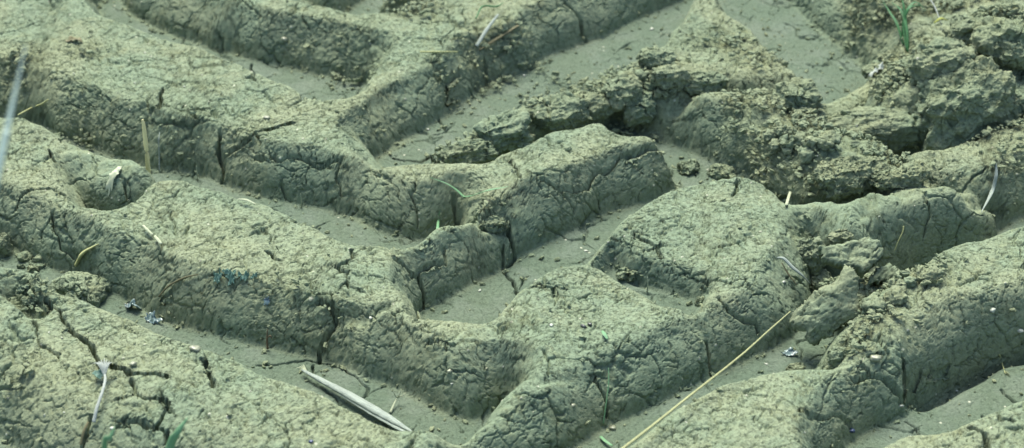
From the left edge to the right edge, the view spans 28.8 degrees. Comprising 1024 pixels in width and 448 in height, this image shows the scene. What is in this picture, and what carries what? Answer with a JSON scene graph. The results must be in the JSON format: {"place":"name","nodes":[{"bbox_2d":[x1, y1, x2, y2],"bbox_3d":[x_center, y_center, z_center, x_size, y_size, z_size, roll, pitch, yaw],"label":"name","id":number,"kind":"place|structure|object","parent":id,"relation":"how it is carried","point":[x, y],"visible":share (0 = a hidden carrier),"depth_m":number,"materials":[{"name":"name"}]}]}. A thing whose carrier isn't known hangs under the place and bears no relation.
{"place":"outdoors","nodes":[
{"label":"outdoors","id":0,"kind":"place"},
{"bbox_2d":[17,264,25,268],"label":"mud clod","id":1,"kind":"object","parent":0,"point":[19,266],"visible":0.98,"depth_m":1.69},
{"bbox_2d":[0,0,1023,447],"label":"muddy ground","id":2,"kind":"structure","parent":0,"point":[688,240],"depth_m":1.67,"materials":[{"name":"soil"}]},
{"bbox_2d":[0,232,13,257],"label":"mud clod","id":3,"kind":"object","parent":2,"relation":"on","point":[6,247],"visible":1,"depth_m":1.71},
{"bbox_2d":[0,45,25,176],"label":"tall grass stalk","id":4,"kind":"object","parent":2,"relation":"on","point":[5,138],"depth_m":0.92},
{"bbox_2d":[16,283,30,294],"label":"mud clod","id":5,"kind":"object","parent":2,"relation":"on","point":[23,289],"visible":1,"depth_m":1.58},
{"bbox_2d":[16,251,32,261],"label":"mud clod","id":6,"kind":"object","parent":2,"relation":"on","point":[25,256],"visible":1,"depth_m":1.70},
{"bbox_2d":[20,295,32,306],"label":"mud clod","id":7,"kind":"object","parent":2,"relation":"on","point":[24,300],"visible":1,"depth_m":1.58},
{"bbox_2d":[27,265,36,271],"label":"mud clod","id":8,"kind":"object","parent":2,"relation":"on","point":[31,266],"visible":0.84,"depth_m":1.69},
{"bbox_2d":[18,99,48,114],"bbox_3d":[-0.447,-0.105,1.849,0.021,0.042,0.087,0,33,0],"label":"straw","id":9,"kind":"object","parent":2,"relation":"on","point":[45,101],"visible":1,"depth_m":1.88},
{"bbox_2d":[27,266,39,273],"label":"mud clod","id":10,"kind":"object","parent":2,"relation":"on","point":[35,268],"visible":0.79,"depth_m":1.69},
{"bbox_2d":[32,254,43,262],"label":"mud clod","id":11,"kind":"object","parent":2,"relation":"on","point":[37,258],"visible":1,"depth_m":1.70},
{"bbox_2d":[33,262,45,268],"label":"mud clod","id":12,"kind":"object","parent":2,"relation":"on","point":[41,265],"visible":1,"depth_m":1.69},
{"bbox_2d":[65,35,82,41],"bbox_3d":[-0.425,-0.180,1.935,0.018,0.004,0.011,0,33,0],"label":"leaf scrap","id":13,"kind":"object","parent":2,"relation":"on","point":[71,38],"visible":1,"depth_m":1.93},
{"bbox_2d":[50,271,107,307],"bbox_3d":[-0.361,0.058,1.654,0.048,0.035,0.044,11,30,13],"label":"mud clod","id":14,"kind":"object","parent":2,"relation":"on","point":[87,287],"visible":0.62,"depth_m":1.64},
{"bbox_2d":[80,422,88,444],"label":"buried stem","id":15,"kind":"object","parent":2,"relation":"on","point":[83,433],"visible":1,"depth_m":1.46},
{"bbox_2d":[74,244,97,266],"bbox_3d":[-0.357,0.025,1.672,0.026,0.027,0.007,7,34,11],"label":"grass blade","id":16,"kind":"object","parent":2,"relation":"on","point":[82,253],"visible":1,"depth_m":1.67,"materials":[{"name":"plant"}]},
{"bbox_2d":[92,369,103,378],"bbox_3d":[-0.309,0.111,1.485,0.009,0.006,0.010,0,33,0],"label":"leaf scrap","id":17,"kind":"object","parent":2,"relation":"on","point":[98,374],"visible":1,"depth_m":1.49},
{"bbox_2d":[92,358,112,422],"bbox_3d":[-0.305,0.123,1.473,0.017,0.022,0.053,0,33,0],"label":"flower stalk","id":18,"kind":"object","parent":2,"relation":"on","point":[103,366],"visible":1,"depth_m":1.47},
{"bbox_2d":[99,277,111,292],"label":"mud clod","id":19,"kind":"object","parent":2,"relation":"on","point":[107,283],"visible":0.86,"depth_m":1.66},
{"bbox_2d":[102,427,114,447],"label":"grass stalk","id":20,"kind":"object","parent":2,"relation":"on","point":[105,439],"depth_m":1.24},
{"bbox_2d":[105,166,121,195],"bbox_3d":[-0.345,-0.037,1.730,0.008,0.022,0.025,15,36,21],"label":"leaf scrap","id":21,"kind":"object","parent":2,"relation":"on","point":[112,176],"visible":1,"depth_m":1.73,"materials":[{"name":"plant"}]},
{"bbox_2d":[129,361,136,365],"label":"pebble","id":22,"kind":"object","parent":2,"relation":"on","point":[133,363],"visible":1,"depth_m":1.50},
{"bbox_2d":[124,299,141,309],"bbox_3d":[-0.312,0.067,1.640,0.018,0.012,0.010,16,36,23],"label":"film scrap","id":23,"kind":"object","parent":2,"relation":"on","point":[131,303],"visible":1,"depth_m":1.64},
{"bbox_2d":[141,119,150,173],"bbox_3d":[-0.328,-0.064,1.784,0.005,0.066,0.005,0,33,0],"label":"upright straw","id":24,"kind":"object","parent":2,"relation":"on","point":[147,158],"visible":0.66,"depth_m":1.78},
{"bbox_2d":[142,225,153,234],"bbox_3d":[-0.302,0.005,1.649,0.012,0.002,0.016,0,33,0],"label":"straw piece","id":25,"kind":"object","parent":2,"relation":"on","point":[147,229],"visible":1,"depth_m":1.65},
{"bbox_2d":[144,311,162,324],"bbox_3d":[-0.292,0.076,1.626,0.016,0.009,0.010,0,33,0],"label":"film scrap","id":26,"kind":"object","parent":2,"relation":"on","point":[151,318],"visible":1,"depth_m":1.62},
{"bbox_2d":[154,235,162,244],"bbox_3d":[-0.291,0.013,1.637,0.009,0.002,0.012,0,33,0],"label":"straw piece","id":27,"kind":"object","parent":2,"relation":"on","point":[158,240],"visible":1,"depth_m":1.64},
{"bbox_2d":[158,132,159,171],"bbox_3d":[-0.323,-0.066,1.821,0.002,0.034,0.016,0,33,0],"label":"upright straw","id":28,"kind":"object","parent":2,"relation":"on","point":[159,152],"visible":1,"depth_m":1.82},
{"bbox_2d":[165,417,187,447],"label":"grass stalk","id":29,"kind":"object","parent":2,"relation":"on","point":[172,439],"depth_m":1.32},
{"bbox_2d":[158,274,197,296],"bbox_3d":[-0.272,0.050,1.620,0.035,0.025,0.004,0,33,0],"label":"thin stem","id":30,"kind":"object","parent":2,"relation":"on","point":[175,282],"visible":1,"depth_m":1.62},
{"bbox_2d":[189,345,200,351],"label":"pebble","id":31,"kind":"object","parent":2,"relation":"on","point":[196,348],"visible":1,"depth_m":1.51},
{"bbox_2d":[213,268,258,285],"bbox_3d":[-0.223,0.043,1.606,0.038,0.014,0.012,0,33,0],"label":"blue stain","id":32,"kind":"object","parent":2,"relation":"on","point":[230,276],"visible":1,"depth_m":1.60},
{"bbox_2d":[263,296,269,305],"bbox_3d":[-0.197,0.061,1.597,0.006,0.008,0.006,0,33,0],"label":"leaf scrap","id":33,"kind":"object","parent":2,"relation":"on","point":[267,301],"visible":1,"depth_m":1.60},
{"bbox_2d":[266,329,271,348],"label":"dried sprig","id":34,"kind":"object","parent":2,"relation":"on","point":[267,337],"visible":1,"depth_m":1.59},
{"bbox_2d":[297,364,411,430],"bbox_3d":[-0.121,0.135,1.531,0.126,0.006,0.010,26,41,34],"label":"dry stalk","id":35,"kind":"object","parent":2,"relation":"on","point":[378,413],"visible":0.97,"depth_m":1.52,"materials":[{"name":"plant"}]},
{"bbox_2d":[389,389,405,413],"bbox_3d":[-0.088,0.137,1.528,0.013,0.013,0.014,0,33,0],"label":"dried sprig","id":36,"kind":"object","parent":2,"relation":"on","point":[394,403],"visible":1,"depth_m":1.53,"materials":[{"name":"plant"}]},
{"bbox_2d":[436,211,439,232],"bbox_3d":[-0.063,0.001,1.695,0.004,0.032,0.070,0,33,0],"label":"grass sprout","id":37,"kind":"object","parent":2,"relation":"on","point":[437,224],"depth_m":1.72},
{"bbox_2d":[420,51,457,52],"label":"twig","id":38,"kind":"object","parent":2,"relation":"on","point":[438,51],"visible":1,"depth_m":1.91,"materials":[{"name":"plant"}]},
{"bbox_2d":[435,138,501,163],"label":"mud clod","id":39,"kind":"object","parent":2,"relation":"on","point":[477,151],"visible":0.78,"depth_m":1.79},
{"bbox_2d":[432,178,507,197],"bbox_3d":[-0.039,-0.029,1.714,0.073,0.026,0.016,17,37,24],"label":"grass stalk","id":40,"kind":"object","parent":2,"relation":"on","point":[460,193],"depth_m":1.73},
{"bbox_2d":[475,14,498,46],"bbox_3d":[-0.025,-0.191,1.960,0.005,0.022,0.036,22,39,29],"label":"straw piece","id":41,"kind":"object","parent":2,"relation":"on","point":[483,34],"visible":1,"depth_m":1.96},
{"bbox_2d":[475,3,502,18],"bbox_3d":[-0.024,-0.215,1.986,0.011,0.005,0.044,28,42,36],"label":"root curl","id":42,"kind":"object","parent":2,"relation":"on","point":[482,6],"visible":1,"depth_m":1.99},
{"bbox_2d":[479,215,509,232],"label":"mud clod","id":43,"kind":"object","parent":2,"relation":"on","point":[490,224],"visible":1,"depth_m":1.69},
{"bbox_2d":[478,25,518,50],"bbox_3d":[-0.013,-0.184,1.964,0.051,0.012,0.004,-24,40,-32],"label":"twig","id":44,"kind":"object","parent":2,"relation":"on","point":[501,36],"visible":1,"depth_m":1.97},
{"bbox_2d":[473,109,534,154],"bbox_3d":[-0.007,-0.082,1.827,0.056,0.038,0.044,-19,29,-19],"label":"mud clod","id":45,"kind":"object","parent":2,"relation":"on","point":[506,132],"visible":0.88,"depth_m":1.81,"materials":[{"name":"soil"}]},
{"bbox_2d":[0,0,1023,447],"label":"loose crumbs","id":46,"kind":"object","parent":2,"relation":"on","point":[796,114],"visible":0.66,"depth_m":1.82,"materials":[{"name":"soil"}]},
{"bbox_2d":[529,91,592,130],"bbox_3d":[0.043,-0.102,1.854,0.065,0.032,0.042,-11,36,-13],"label":"mud clod","id":47,"kind":"object","parent":2,"relation":"on","point":[564,110],"visible":0.94,"depth_m":1.84,"materials":[{"name":"soil"}]},
{"bbox_2d":[577,90,613,120],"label":"mud clod","id":48,"kind":"object","parent":2,"relation":"on","point":[599,105],"visible":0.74,"depth_m":1.86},
{"bbox_2d":[601,330,607,339],"bbox_3d":[0.071,0.085,1.531,0.006,0.002,0.012,0,33,0],"label":"leaf bit","id":49,"kind":"object","parent":2,"relation":"on","point":[604,334],"visible":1,"depth_m":1.53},
{"bbox_2d":[603,368,608,423],"bbox_3d":[0.071,0.131,1.512,0.005,0.032,0.028,0,33,0],"label":"thin stem","id":50,"kind":"object","parent":2,"relation":"on","point":[606,397],"visible":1,"depth_m":1.51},
{"bbox_2d":[599,436,612,446],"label":"grass stalk","id":51,"kind":"object","parent":2,"relation":"on","point":[605,440],"depth_m":1.49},
{"bbox_2d":[609,425,615,429],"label":"pebble","id":52,"kind":"object","parent":2,"relation":"on","point":[612,427],"visible":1,"depth_m":1.51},
{"bbox_2d":[599,69,642,111],"bbox_3d":[0.105,-0.124,1.877,0.047,0.035,0.044,-9,42,-8],"label":"mud clod","id":53,"kind":"object","parent":2,"relation":"on","point":[621,91],"visible":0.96,"depth_m":1.86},
{"bbox_2d":[615,267,636,281],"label":"mud clod","id":54,"kind":"object","parent":2,"relation":"on","point":[625,274],"visible":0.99,"depth_m":1.64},
{"bbox_2d":[621,88,656,126],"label":"mud clod","id":55,"kind":"object","parent":2,"relation":"on","point":[642,111],"visible":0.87,"depth_m":1.87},
{"bbox_2d":[634,69,649,80],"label":"mud clod","id":56,"kind":"object","parent":2,"relation":"on","point":[640,74],"visible":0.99,"depth_m":1.88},
{"bbox_2d":[643,81,656,90],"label":"mud clod","id":57,"kind":"object","parent":2,"relation":"on","point":[648,86],"visible":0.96,"depth_m":1.87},
{"bbox_2d":[636,47,676,72],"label":"mud clod","id":58,"kind":"object","parent":2,"relation":"on","point":[650,58],"visible":0.81,"depth_m":1.88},
{"bbox_2d":[653,86,669,99],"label":"mud clod","id":59,"kind":"object","parent":2,"relation":"on","point":[658,92],"visible":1,"depth_m":1.87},
{"bbox_2d":[648,64,690,89],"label":"mud clod","id":60,"kind":"object","parent":2,"relation":"on","point":[667,76],"visible":1,"depth_m":1.86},
{"bbox_2d":[665,89,676,93],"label":"mud clod","id":61,"kind":"object","parent":2,"relation":"on","point":[672,91],"visible":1,"depth_m":1.86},
{"bbox_2d":[677,158,699,174],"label":"mud clod","id":62,"kind":"object","parent":2,"relation":"on","point":[690,166],"visible":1,"depth_m":1.82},
{"bbox_2d":[694,296,703,306],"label":"mud clod","id":63,"kind":"object","parent":2,"relation":"on","point":[698,301],"visible":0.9,"depth_m":1.61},
{"bbox_2d":[681,71,730,95],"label":"mud clod","id":64,"kind":"object","parent":2,"relation":"on","point":[699,82],"visible":0.84,"depth_m":1.87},
{"bbox_2d":[622,311,790,447],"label":"long straw","id":65,"kind":"object","parent":2,"relation":"on","point":[675,407],"visible":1,"depth_m":1.45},
{"bbox_2d":[707,163,735,179],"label":"mud clod","id":66,"kind":"object","parent":2,"relation":"on","point":[715,170],"visible":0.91,"depth_m":1.82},
{"bbox_2d":[754,136,763,143],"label":"mud clod","id":67,"kind":"object","parent":2,"relation":"on","point":[756,140],"visible":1,"depth_m":1.79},
{"bbox_2d":[762,128,779,142],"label":"mud clod","id":68,"kind":"object","parent":2,"relation":"on","point":[768,134],"visible":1,"depth_m":1.78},
{"bbox_2d":[767,138,780,151],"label":"mud clod","id":69,"kind":"object","parent":2,"relation":"on","point":[773,145],"visible":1,"depth_m":1.78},
{"bbox_2d":[774,126,788,136],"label":"mud clod","id":70,"kind":"object","parent":2,"relation":"on","point":[781,130],"visible":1,"depth_m":1.78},
{"bbox_2d":[779,134,794,148],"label":"mud clod","id":71,"kind":"object","parent":2,"relation":"on","point":[784,139],"visible":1,"depth_m":1.77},
{"bbox_2d":[782,147,795,159],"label":"mud clod","id":72,"kind":"object","parent":2,"relation":"on","point":[788,153],"visible":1,"depth_m":1.77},
{"bbox_2d":[781,347,797,355],"bbox_3d":[0.222,0.102,1.588,0.014,0.005,0.008,0,33,0],"label":"film scrap","id":73,"kind":"object","parent":2,"relation":"on","point":[790,351],"visible":1,"depth_m":1.59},
{"bbox_2d":[785,183,793,205],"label":"withered grass stalk","id":74,"kind":"object","parent":2,"relation":"on","point":[788,198],"visible":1,"depth_m":1.74,"materials":[{"name":"plant"}]},
{"bbox_2d":[777,257,809,284],"bbox_3d":[0.229,0.040,1.624,0.029,0.023,0.011,7,34,11],"label":"bent straw","id":75,"kind":"object","parent":2,"relation":"on","point":[789,264],"visible":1,"depth_m":1.62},
{"bbox_2d":[785,362,804,370],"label":"mud clod","id":76,"kind":"object","parent":2,"relation":"on","point":[796,366],"visible":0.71,"depth_m":1.57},
{"bbox_2d":[772,77,822,113],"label":"mud clod","id":77,"kind":"object","parent":2,"relation":"on","point":[796,92],"visible":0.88,"depth_m":1.81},
{"bbox_2d":[793,131,808,146],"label":"mud clod","id":78,"kind":"object","parent":2,"relation":"on","point":[798,137],"visible":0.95,"depth_m":1.77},
{"bbox_2d":[797,145,816,163],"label":"mud clod","id":79,"kind":"object","parent":2,"relation":"on","point":[805,155],"visible":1,"depth_m":1.76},
{"bbox_2d":[801,135,813,147],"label":"mud clod","id":80,"kind":"object","parent":2,"relation":"on","point":[803,142],"visible":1,"depth_m":1.77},
{"bbox_2d":[795,236,825,275],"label":"mud clod","id":81,"kind":"object","parent":2,"relation":"on","point":[807,248],"visible":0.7,"depth_m":1.66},
{"bbox_2d":[805,136,818,149],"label":"mud clod","id":82,"kind":"object","parent":2,"relation":"on","point":[811,142],"visible":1,"depth_m":1.76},
{"bbox_2d":[810,269,831,292],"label":"mud clod","id":83,"kind":"object","parent":2,"relation":"on","point":[817,279],"visible":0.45,"depth_m":1.66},
{"bbox_2d":[789,264,861,346],"bbox_3d":[0.248,0.067,1.571,0.057,0.061,0.037,-7,34,-11],"label":"broken mud piece","id":84,"kind":"object","parent":2,"relation":"on","point":[826,311],"visible":0.98,"depth_m":1.56,"materials":[{"name":"soil"}]},
{"bbox_2d":[816,138,834,150],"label":"mud clod","id":85,"kind":"object","parent":2,"relation":"on","point":[824,145],"visible":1,"depth_m":1.75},
{"bbox_2d":[816,130,841,143],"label":"mud clod","id":86,"kind":"object","parent":2,"relation":"on","point":[834,136],"visible":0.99,"depth_m":1.76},
{"bbox_2d":[826,346,846,369],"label":"mud clod","id":87,"kind":"object","parent":2,"relation":"on","point":[835,357],"visible":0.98,"depth_m":1.52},
{"bbox_2d":[826,228,853,244],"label":"mud clod","id":88,"kind":"object","parent":2,"relation":"on","point":[840,236],"visible":0.98,"depth_m":1.67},
{"bbox_2d":[810,155,886,199],"bbox_3d":[0.294,-0.042,1.742,0.069,0.035,0.046,-10,24,-7],"label":"mud clod","id":89,"kind":"object","parent":2,"relation":"on","point":[841,177],"visible":0.94,"depth_m":1.73,"materials":[{"name":"soil"}]},
{"bbox_2d":[818,237,883,277],"bbox_3d":[0.276,0.027,1.620,0.055,0.026,0.036,0,33,0],"label":"broken mud piece","id":90,"kind":"object","parent":2,"relation":"on","point":[862,257],"visible":0.98,"depth_m":1.61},
{"bbox_2d":[857,290,866,301],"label":"mud clod","id":91,"kind":"object","parent":2,"relation":"on","point":[860,295],"visible":0.27,"depth_m":1.61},
{"bbox_2d":[861,64,874,78],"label":"mud clod","id":92,"kind":"object","parent":2,"relation":"on","point":[865,70],"visible":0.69,"depth_m":1.94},
{"bbox_2d":[863,284,877,293],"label":"mud clod","id":93,"kind":"object","parent":2,"relation":"on","point":[872,289],"visible":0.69,"depth_m":1.62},
{"bbox_2d":[859,295,886,313],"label":"mud clod","id":94,"kind":"object","parent":2,"relation":"on","point":[873,301],"visible":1,"depth_m":1.55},
{"bbox_2d":[868,266,878,272],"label":"mud clod","id":95,"kind":"object","parent":2,"relation":"on","point":[872,270],"visible":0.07,"depth_m":1.68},
{"bbox_2d":[869,292,880,296],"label":"mud clod","id":96,"kind":"object","parent":2,"relation":"on","point":[876,294],"visible":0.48,"depth_m":1.58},
{"bbox_2d":[867,62,883,77],"bbox_3d":[0.352,-0.148,1.927,0.014,0.020,0.015,-13,35,-20],"label":"leaf scrap","id":97,"kind":"object","parent":2,"relation":"on","point":[881,65],"visible":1,"depth_m":1.92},
{"bbox_2d":[870,355,881,361],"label":"pebble","id":98,"kind":"object","parent":2,"relation":"on","point":[875,358],"visible":1,"depth_m":1.51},
{"bbox_2d":[868,305,885,314],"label":"mud clod","id":99,"kind":"object","parent":2,"relation":"on","point":[872,308],"visible":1,"depth_m":1.55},
{"bbox_2d":[827,106,927,155],"bbox_3d":[0.340,-0.084,1.837,0.149,0.049,0.053,-7,29,1],"label":"mud clod","id":100,"kind":"object","parent":2,"relation":"on","point":[896,130],"visible":0.48,"depth_m":1.82,"materials":[{"name":"soil"}]},
{"bbox_2d":[868,263,899,286],"bbox_3d":[0.304,0.042,1.623,0.037,0.018,0.019,-13,35,-19],"label":"broken mud piece","id":101,"kind":"object","parent":2,"relation":"on","point":[884,274],"visible":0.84,"depth_m":1.62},
{"bbox_2d":[891,72,899,81],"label":"mud clod","id":102,"kind":"object","parent":2,"relation":"on","point":[894,76],"visible":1,"depth_m":1.85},
{"bbox_2d":[883,285,908,305],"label":"mud clod","id":103,"kind":"object","parent":2,"relation":"on","point":[897,295],"visible":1,"depth_m":1.56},
{"bbox_2d":[850,0,941,24],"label":"withered grass stalk","id":104,"kind":"object","parent":2,"relation":"on","point":[935,9],"visible":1,"depth_m":1.96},
{"bbox_2d":[888,278,906,288],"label":"mud clod","id":105,"kind":"object","parent":2,"relation":"on","point":[897,281],"visible":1,"depth_m":1.58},
{"bbox_2d":[894,226,903,250],"bbox_3d":[0.330,0.012,1.695,0.008,0.020,0.010,0,33,0],"label":"root thread","id":106,"kind":"object","parent":2,"relation":"on","point":[900,237],"visible":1,"depth_m":1.69,"materials":[{"name":"plant"}]},
{"bbox_2d":[868,161,931,191],"bbox_3d":[0.338,-0.039,1.729,0.057,0.022,0.030,-7,38,-9],"label":"mud clod","id":107,"kind":"object","parent":2,"relation":"on","point":[910,174],"visible":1,"depth_m":1.72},
{"bbox_2d":[897,53,905,58],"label":"mud clod","id":108,"kind":"object","parent":2,"relation":"on","point":[901,55],"visible":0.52,"depth_m":1.93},
{"bbox_2d":[896,59,907,67],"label":"mud clod","id":109,"kind":"object","parent":2,"relation":"on","point":[902,62],"visible":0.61,"depth_m":1.85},
{"bbox_2d":[894,65,905,76],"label":"mud clod","id":110,"kind":"object","parent":109,"relation":"on","point":[899,69],"visible":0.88,"depth_m":1.84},
{"bbox_2d":[882,0,925,51],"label":"grass tuft","id":111,"kind":"object","parent":2,"relation":"on","point":[904,32],"visible":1,"depth_m":1.95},
{"bbox_2d":[903,276,917,287],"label":"mud clod","id":112,"kind":"object","parent":2,"relation":"on","point":[910,281],"visible":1,"depth_m":1.58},
{"bbox_2d":[909,76,916,84],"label":"mud clod","id":113,"kind":"object","parent":2,"relation":"on","point":[913,79],"visible":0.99,"depth_m":1.83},
{"bbox_2d":[917,80,924,88],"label":"mud clod","id":114,"kind":"object","parent":2,"relation":"on","point":[919,83],"visible":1,"depth_m":1.82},
{"bbox_2d":[915,266,943,286],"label":"mud clod","id":115,"kind":"object","parent":2,"relation":"on","point":[933,274],"visible":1,"depth_m":1.58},
{"bbox_2d":[904,36,974,81],"bbox_3d":[0.392,-0.149,1.829,0.065,0.039,0.050,-11,35,-13],"label":"mud clod","id":116,"kind":"object","parent":2,"relation":"on","point":[935,57],"visible":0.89,"depth_m":1.81,"materials":[{"name":"soil"}]},
{"bbox_2d":[942,13,981,45],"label":"mud clod","id":117,"kind":"object","parent":2,"relation":"on","point":[962,25],"visible":0.43,"depth_m":1.87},
{"bbox_2d":[915,55,1023,150],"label":"mud clod","id":118,"kind":"object","parent":2,"relation":"on","point":[968,100],"visible":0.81,"depth_m":1.79,"materials":[{"name":"soil"}]},
{"bbox_2d":[981,162,997,211],"bbox_3d":[0.415,-0.030,1.725,0.005,0.021,0.060,12,35,17],"label":"withered grass stalk","id":119,"kind":"object","parent":2,"relation":"on","point":[991,192],"visible":1,"depth_m":1.74,"materials":[{"name":"plant"}]},
{"bbox_2d":[968,16,1023,70],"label":"mud clod","id":120,"kind":"object","parent":2,"relation":"on","point":[999,40],"visible":0.84,"depth_m":1.84,"materials":[{"name":"soil"}]},
{"bbox_2d":[1015,82,1023,115],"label":"mud clod","id":121,"kind":"object","parent":2,"relation":"on","point":[1019,91],"visible":0.14,"depth_m":1.82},
{"label":"mud clod","id":122,"kind":"object","parent":2,"relation":"on","visible":0},
{"bbox_2d":[868,59,880,63],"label":"mud clod","id":123,"kind":"object","parent":122,"relation":"on","point":[874,61],"visible":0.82,"depth_m":1.95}
]}

